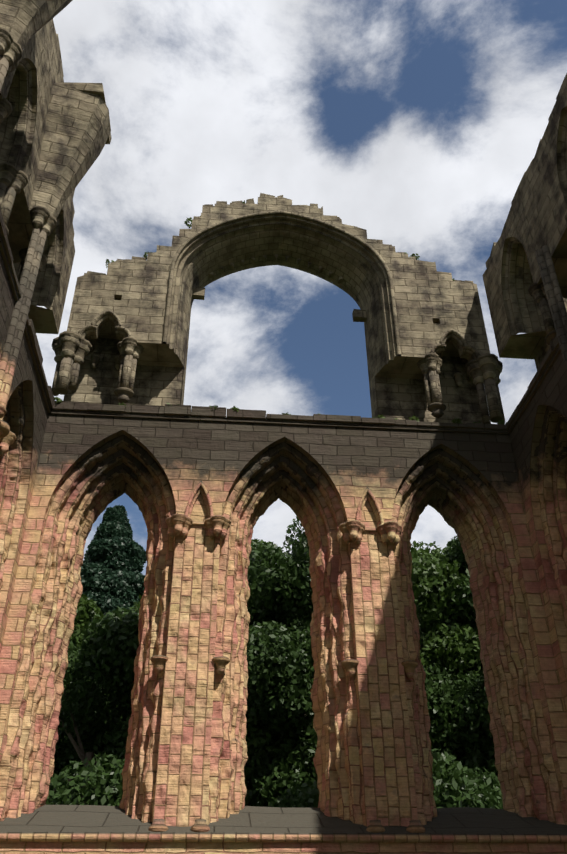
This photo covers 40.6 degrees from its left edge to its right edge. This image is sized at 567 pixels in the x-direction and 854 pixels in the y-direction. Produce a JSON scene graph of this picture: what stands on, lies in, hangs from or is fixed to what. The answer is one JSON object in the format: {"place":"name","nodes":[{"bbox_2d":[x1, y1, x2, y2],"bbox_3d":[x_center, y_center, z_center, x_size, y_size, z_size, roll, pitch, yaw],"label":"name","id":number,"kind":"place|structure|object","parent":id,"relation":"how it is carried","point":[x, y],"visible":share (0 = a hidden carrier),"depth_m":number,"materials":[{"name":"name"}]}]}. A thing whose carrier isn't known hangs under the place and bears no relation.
{"place":"outdoors","nodes":[
{"label":"outdoors","id":0,"kind":"place"},
{"bbox_2d":[36,0,566,574],"label":"sky","id":1,"kind":"structure","parent":0,"point":[417,125],"materials":[{"name":"white"}]},
{"label":"ground","id":2,"kind":"structure","parent":0,"visible":0},
{"bbox_2d":[0,0,111,654],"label":"wall","id":3,"kind":"structure","parent":2,"relation":"on","point":[72,136],"depth_m":16.72,"materials":[{"name":"stone"}]},
{"bbox_2d":[0,380,33,631],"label":"wall jambs","id":4,"kind":"structure","parent":3,"relation":"attached to","point":[15,462],"depth_m":16.21,"materials":[{"name":"stone"}]},
{"bbox_2d":[0,27,63,455],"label":"arch","id":5,"kind":"structure","parent":3,"relation":"attached to","point":[38,268],"depth_m":15.70,"materials":[{"name":"stone"}]},
{"bbox_2d":[0,193,566,853],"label":"wall","id":6,"kind":"structure","parent":2,"relation":"on","point":[212,449],"depth_m":18.07,"materials":[{"name":"stone"}]},
{"bbox_2d":[54,200,506,423],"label":"weeds","id":7,"kind":"object","parent":6,"relation":"on","point":[58,400],"visible":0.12,"depth_m":18.97,"materials":[{"name":"green plant"}]},
{"bbox_2d":[0,430,566,826],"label":"arches","id":8,"kind":"structure","parent":6,"relation":"attached to","point":[186,757],"depth_m":15.80,"materials":[{"name":"stone"}]},
{"bbox_2d":[0,211,566,842],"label":"stone moldings","id":9,"kind":"structure","parent":6,"relation":"attached to","point":[358,267],"depth_m":20.19,"materials":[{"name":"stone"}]},
{"bbox_2d":[482,73,566,717],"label":"wall","id":10,"kind":"structure","parent":2,"relation":"on","point":[535,220],"depth_m":17.75,"materials":[{"name":"stone"}]},
{"bbox_2d":[501,106,566,371],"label":"arch","id":11,"kind":"structure","parent":10,"relation":"attached to","point":[530,305],"depth_m":17.91,"materials":[{"name":"stone"}]},
{"bbox_2d":[530,405,566,681],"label":"wall jambs","id":12,"kind":"structure","parent":10,"relation":"attached to","point":[548,473],"depth_m":17.04,"materials":[{"name":"stone"}]},
{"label":"hillside","id":13,"kind":"structure","parent":0,"visible":0},
{"bbox_2d":[53,653,459,802],"bbox_3d":[-0.136,13.842,37.351,46.954,20.793,26.942,3,-34,-4],"label":"tree","id":14,"kind":"object","parent":13,"relation":"on","point":[82,755],"depth_m":25.01,"materials":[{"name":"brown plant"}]},
{"bbox_2d":[78,504,146,703],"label":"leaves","id":15,"kind":"object","parent":14,"relation":"attached to","point":[112,569],"visible":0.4,"depth_m":39.79,"materials":[{"name":"green plant"}]},
{"bbox_2d":[50,536,482,806],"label":"leaves","id":16,"kind":"object","parent":13,"relation":"on","point":[432,574],"visible":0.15,"depth_m":29.60,"materials":[{"name":"green plant"}]},
{"bbox_2d":[45,516,503,808],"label":"leaves","id":17,"kind":"object","parent":13,"relation":"on","point":[281,670],"visible":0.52,"depth_m":25.62,"materials":[{"name":"green plant"}]}
]}

